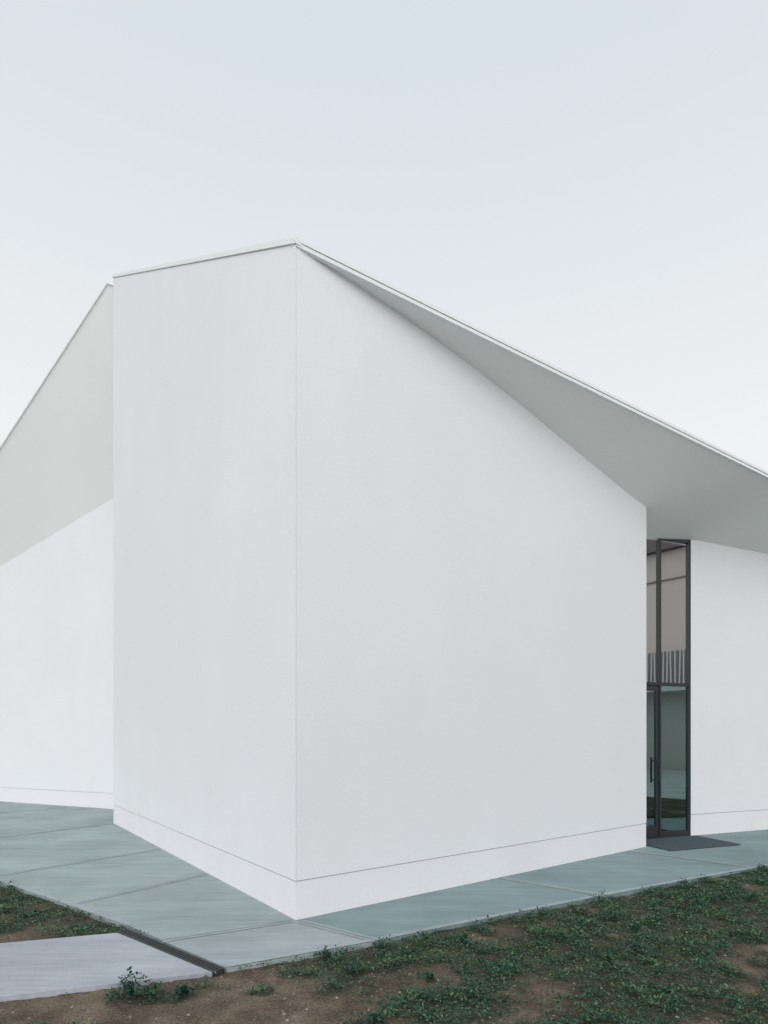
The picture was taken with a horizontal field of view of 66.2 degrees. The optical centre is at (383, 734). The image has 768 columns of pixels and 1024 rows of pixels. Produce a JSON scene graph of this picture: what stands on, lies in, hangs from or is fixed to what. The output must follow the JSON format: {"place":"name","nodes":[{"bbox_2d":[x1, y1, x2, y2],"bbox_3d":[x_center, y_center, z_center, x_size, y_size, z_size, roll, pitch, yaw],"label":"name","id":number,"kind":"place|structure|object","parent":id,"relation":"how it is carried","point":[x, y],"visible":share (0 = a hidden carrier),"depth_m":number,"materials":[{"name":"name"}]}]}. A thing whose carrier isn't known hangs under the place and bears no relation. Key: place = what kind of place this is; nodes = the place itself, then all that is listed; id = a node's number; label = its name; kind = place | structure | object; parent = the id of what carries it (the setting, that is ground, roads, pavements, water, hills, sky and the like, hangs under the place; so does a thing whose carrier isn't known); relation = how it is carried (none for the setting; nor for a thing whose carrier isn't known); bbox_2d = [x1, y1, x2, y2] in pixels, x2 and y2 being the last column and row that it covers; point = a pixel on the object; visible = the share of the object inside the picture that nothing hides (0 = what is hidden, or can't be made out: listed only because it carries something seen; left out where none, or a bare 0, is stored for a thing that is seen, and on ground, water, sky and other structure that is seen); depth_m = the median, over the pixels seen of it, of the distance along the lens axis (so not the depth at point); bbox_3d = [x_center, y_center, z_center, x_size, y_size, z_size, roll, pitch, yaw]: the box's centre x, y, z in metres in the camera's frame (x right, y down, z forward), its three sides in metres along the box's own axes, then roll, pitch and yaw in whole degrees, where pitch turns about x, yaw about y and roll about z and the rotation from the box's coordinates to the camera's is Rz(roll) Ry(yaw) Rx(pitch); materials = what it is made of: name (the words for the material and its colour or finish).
{"place":"outdoors","nodes":[
{"label":"outdoors","id":0,"kind":"place"},
{"bbox_2d":[0,933,215,1001],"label":"concrete path","id":1,"kind":"structure","parent":0,"point":[31,969],"depth_m":4.09,"materials":[{"name":"grey concrete"}]},
{"bbox_2d":[116,928,223,976],"bbox_3d":[-1.639,1.648,4.414,1.324,0.104,0.085,0,0,39],"label":"trench drain grate","id":2,"kind":"object","parent":1,"relation":"in","point":[192,959],"visible":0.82,"depth_m":4.32,"materials":[{"name":"metal"}]},
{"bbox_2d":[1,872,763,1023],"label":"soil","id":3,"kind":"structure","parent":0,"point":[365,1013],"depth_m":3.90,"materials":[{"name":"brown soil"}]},
{"bbox_2d":[0,801,767,972],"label":"concrete pavement","id":4,"kind":"structure","parent":0,"point":[97,862],"depth_m":6.09,"materials":[{"name":"grey concrete"}]},
{"bbox_2d":[0,788,113,808],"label":"wall plinth","id":5,"kind":"structure","parent":4,"relation":"on","point":[77,799],"depth_m":13.37,"materials":[{"name":"white paint"}]},
{"bbox_2d":[0,499,112,792],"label":"wall","id":6,"kind":"structure","parent":5,"relation":"on","point":[56,660],"depth_m":13.34,"materials":[{"name":"white paint"}]},
{"bbox_2d":[0,285,112,565],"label":"soffit","id":7,"kind":"structure","parent":6,"relation":"attached to","point":[56,462],"depth_m":12.48,"materials":[{"name":"white paint"}]},
{"bbox_2d":[0,282,107,449],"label":"fascia","id":8,"kind":"structure","parent":7,"relation":"attached to","point":[56,361],"depth_m":11.72,"materials":[{"name":"white metal"}]},
{"bbox_2d":[0,787,112,793],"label":"wall shadow gap","id":9,"kind":"object","parent":5,"relation":"on","point":[55,790],"depth_m":13.40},
{"bbox_2d":[113,805,645,919],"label":"wing wall plinth","id":10,"kind":"structure","parent":4,"relation":"on","point":[297,900],"depth_m":6.25,"materials":[{"name":"white paint"}]},
{"bbox_2d":[113,245,645,880],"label":"wing wall","id":11,"kind":"structure","parent":10,"relation":"on","point":[379,583],"depth_m":6.30,"materials":[{"name":"white paint"}]},
{"bbox_2d":[113,244,295,277],"bbox_3d":[-2.794,-6.253,7.909,0.104,4.058,6.966,0,0,-37],"label":"verge gap","id":12,"kind":"object","parent":11,"relation":"attached to","point":[214,259],"visible":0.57,"depth_m":6.50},
{"bbox_2d":[112,237,302,276],"bbox_3d":[-2.736,-6.282,7.948,0.264,4.123,7.000,0,0,-37],"label":"verge coping","id":13,"kind":"object","parent":11,"relation":"on","point":[276,243],"visible":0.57,"depth_m":6.40,"materials":[{"name":"white metal"}]},
{"bbox_2d":[325,264,767,553],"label":"soffit","id":14,"kind":"structure","parent":11,"relation":"attached to","point":[678,487],"depth_m":7.61,"materials":[{"name":"white paint"}]},
{"bbox_2d":[291,236,767,474],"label":"fascia coping","id":15,"kind":"object","parent":14,"relation":"attached to","point":[411,296],"visible":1,"depth_m":6.09,"materials":[{"name":"white metal"}]},
{"bbox_2d":[296,244,767,479],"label":"fascia","id":16,"kind":"structure","parent":14,"relation":"attached to","point":[411,302],"depth_m":6.11,"materials":[{"name":"white metal"}]},
{"bbox_2d":[656,538,687,543],"bbox_3d":[4.176,-3.080,9.130,1.340,0.100,0.070,0,0,-20],"label":"header","id":17,"kind":"object","parent":14,"relation":"attached to","point":[680,540],"visible":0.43,"depth_m":9.25,"materials":[{"name":"metal"}]},
{"bbox_2d":[120,807,644,881],"bbox_3d":[-1.016,1.266,10.140,5.583,0.030,8.407,0,0,-37],"label":"wing wall shadow gap","id":18,"kind":"object","parent":10,"relation":"on","point":[420,860],"visible":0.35,"depth_m":6.34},
{"bbox_2d":[658,538,660,837],"bbox_3d":[4.262,-0.760,9.158,0.036,4.720,0.085,0,0,-20],"label":"mullion","id":19,"kind":"object","parent":4,"relation":"on","point":[659,612],"visible":0.36,"depth_m":9.12,"materials":[{"name":"metal"}]},
{"bbox_2d":[661,682,688,686],"bbox_3d":[4.541,-0.785,9.264,0.562,0.050,0.074,0,0,-20],"label":"transom side","id":20,"kind":"object","parent":19,"relation":"attached to","point":[677,684],"visible":0.93,"depth_m":9.24,"materials":[{"name":"metal"}]},
{"bbox_2d":[661,540,686,682],"bbox_3d":[4.544,-1.920,9.257,0.562,2.220,0.008,0,0,-20],"label":"glass side","id":21,"kind":"object","parent":20,"relation":"on","point":[673,612],"visible":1,"depth_m":9.25,"materials":[{"name":"clear glass"}]},
{"bbox_2d":[661,830,688,837],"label":"sill side","id":22,"kind":"structure","parent":4,"relation":"on","point":[666,834],"depth_m":9.23,"materials":[{"name":"metal"}]},
{"bbox_2d":[661,686,686,831],"bbox_3d":[4.544,0.375,9.257,0.562,2.270,0.008,0,0,-20],"label":"sidelight glass","id":23,"kind":"object","parent":22,"relation":"on","point":[673,758],"visible":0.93,"depth_m":9.26,"materials":[{"name":"glass"}]},
{"bbox_2d":[646,835,740,850],"bbox_3d":[4.417,1.585,8.674,1.320,0.015,0.780,0,0,-20],"label":"door mat","id":24,"kind":"object","parent":4,"relation":"on","point":[682,843],"depth_m":8.57,"materials":[{"name":"rubber"}]},
{"bbox_2d":[691,810,767,835],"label":"wall plinth","id":25,"kind":"structure","parent":4,"relation":"on","point":[715,823],"depth_m":9.64,"materials":[{"name":"white paint"}]},
{"bbox_2d":[691,540,767,813],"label":"wall","id":26,"kind":"structure","parent":25,"relation":"on","point":[729,679],"depth_m":9.63,"materials":[{"name":"white paint"}]},
{"bbox_2d":[687,539,690,835],"bbox_3d":[4.824,-0.760,9.366,0.039,4.720,0.080,0,0,-20],"label":"jamb","id":27,"kind":"object","parent":26,"relation":"attached to","point":[689,687],"visible":0.71,"depth_m":9.33,"materials":[{"name":"metal"}]},
{"bbox_2d":[691,809,767,814],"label":"wall shadow gap","id":28,"kind":"object","parent":25,"relation":"on","point":[725,812],"depth_m":9.63,"materials":[{"name":"grey"}]},
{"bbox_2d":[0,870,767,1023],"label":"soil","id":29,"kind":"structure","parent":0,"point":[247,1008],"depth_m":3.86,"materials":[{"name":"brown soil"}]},
{"bbox_2d":[114,966,143,994],"bbox_3d":[-1.585,1.548,3.696,0.174,0.146,0.148,0,0,0],"label":"weed plant","id":30,"kind":"object","parent":29,"relation":"on","point":[128,985],"visible":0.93,"depth_m":3.69,"materials":[{"name":"green plant"}]},
{"bbox_2d":[126,974,162,997],"bbox_3d":[-1.479,1.576,3.658,0.190,0.089,0.221,0,0,15],"label":"weed plant","id":31,"kind":"object","parent":29,"relation":"on","point":[149,992],"visible":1,"depth_m":3.65,"materials":[{"name":"green plant"}]},
{"bbox_2d":[173,981,203,997],"bbox_3d":[-1.220,1.591,3.685,0.182,0.071,0.124,0,0,-18],"label":"weed plant","id":32,"kind":"object","parent":29,"relation":"on","point":[183,990],"visible":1,"depth_m":3.68,"materials":[{"name":"green plant"}]},
{"bbox_2d":[322,945,331,959],"bbox_3d":[-0.411,1.574,4.264,0.087,0.088,0.094,0,0,0],"label":"weed plant","id":33,"kind":"object","parent":29,"relation":"on","point":[325,953],"visible":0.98,"depth_m":4.27,"materials":[{"name":"green plant"}]},
{"bbox_2d":[357,1004,398,1023],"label":"weed plant","id":34,"kind":"object","parent":29,"relation":"on","point":[377,1018],"visible":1,"depth_m":3.31,"materials":[{"name":"green plant"}]},
{"bbox_2d":[419,968,434,980],"bbox_3d":[0.292,1.586,3.885,0.093,0.074,0.148,0,0,26],"label":"weed plant","id":35,"kind":"object","parent":29,"relation":"on","point":[429,975],"visible":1,"depth_m":3.88,"materials":[{"name":"green plant"}]},
{"bbox_2d":[455,931,469,941],"bbox_3d":[0.617,1.582,4.622,0.109,0.079,0.101,0,0,25],"label":"weed plant","id":36,"kind":"object","parent":29,"relation":"on","point":[463,935],"visible":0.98,"depth_m":4.61,"materials":[{"name":"green plant"}]},
{"bbox_2d":[600,951,613,962],"bbox_3d":[1.603,1.584,4.212,0.153,0.085,0.100,0,0,-36],"label":"weed plant","id":37,"kind":"object","parent":29,"relation":"on","point":[608,956],"visible":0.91,"depth_m":4.20,"materials":[{"name":"green plant"}]},
{"bbox_2d":[628,920,640,931],"bbox_3d":[2.075,1.583,4.899,0.126,0.086,0.119,0,0,36],"label":"weed plant","id":38,"kind":"object","parent":29,"relation":"on","point":[633,924],"visible":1,"depth_m":4.89,"materials":[{"name":"green plant"}]},
{"bbox_2d":[745,891,761,898],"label":"weed plant","id":39,"kind":"object","parent":29,"relation":"on","point":[749,895],"visible":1,"depth_m":5.77,"materials":[{"name":"green plant"}]},
{"bbox_2d":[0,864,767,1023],"bbox_3d":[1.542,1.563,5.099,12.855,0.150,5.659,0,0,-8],"label":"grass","id":40,"kind":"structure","parent":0,"point":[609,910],"depth_m":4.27,"materials":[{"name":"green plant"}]},
{"bbox_2d":[0,0,767,471],"label":"sky","id":41,"kind":"structure","parent":0,"point":[582,185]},
{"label":"threshold","id":42,"kind":"object","parent":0,"visible":0},
{"bbox_2d":[645,691,654,825],"bbox_3d":[3.897,0.360,9.022,0.632,2.080,0.008,0,0,-20],"label":"door glass","id":43,"kind":"object","parent":42,"relation":"on","point":[650,757],"visible":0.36,"depth_m":9.11,"materials":[{"name":"clear glass"}]},
{"bbox_2d":[646,686,655,690],"bbox_3d":[3.897,-0.715,9.022,0.632,0.070,0.050,0,0,-20],"label":"door top rail","id":44,"kind":"object","parent":43,"relation":"on","point":[650,688],"depth_m":9.07,"materials":[{"name":"black metal"}]},
{"bbox_2d":[646,682,658,685],"bbox_3d":[3.895,-0.785,9.028,0.742,0.050,0.074,0,0,-20],"label":"transom","id":45,"kind":"object","parent":43,"relation":"on","point":[652,683],"visible":0.36,"depth_m":9.09,"materials":[{"name":"metal"}]},
{"bbox_2d":[646,539,657,681],"bbox_3d":[3.897,-1.920,9.022,0.742,2.220,0.008,0,0,-20],"label":"window","id":46,"kind":"structure","parent":45,"relation":"on","point":[651,610],"depth_m":9.10,"materials":[{"name":"glass"}]},
{"bbox_2d":[655,686,658,836],"bbox_3d":[4.217,0.412,9.139,0.050,2.325,0.050,0,0,-20],"label":"door stile","id":47,"kind":"object","parent":43,"relation":"attached to","point":[657,758],"depth_m":9.12,"materials":[{"name":"metal"}]},
{"bbox_2d":[646,825,655,836],"bbox_3d":[3.897,1.488,9.022,0.632,0.175,0.050,0,0,-20],"label":"door bottom rail","id":48,"kind":"object","parent":47,"relation":"attached to","point":[650,830],"depth_m":9.08,"materials":[{"name":"black metal"}]},
{"bbox_2d":[659,758,660,783],"bbox_3d":[4.236,0.550,9.045,0.026,0.400,0.026,0,0,0],"label":"door pull","id":49,"kind":"object","parent":47,"relation":"attached to","point":[659,770],"depth_m":9.04,"materials":[{"name":"metal"}]}
]}

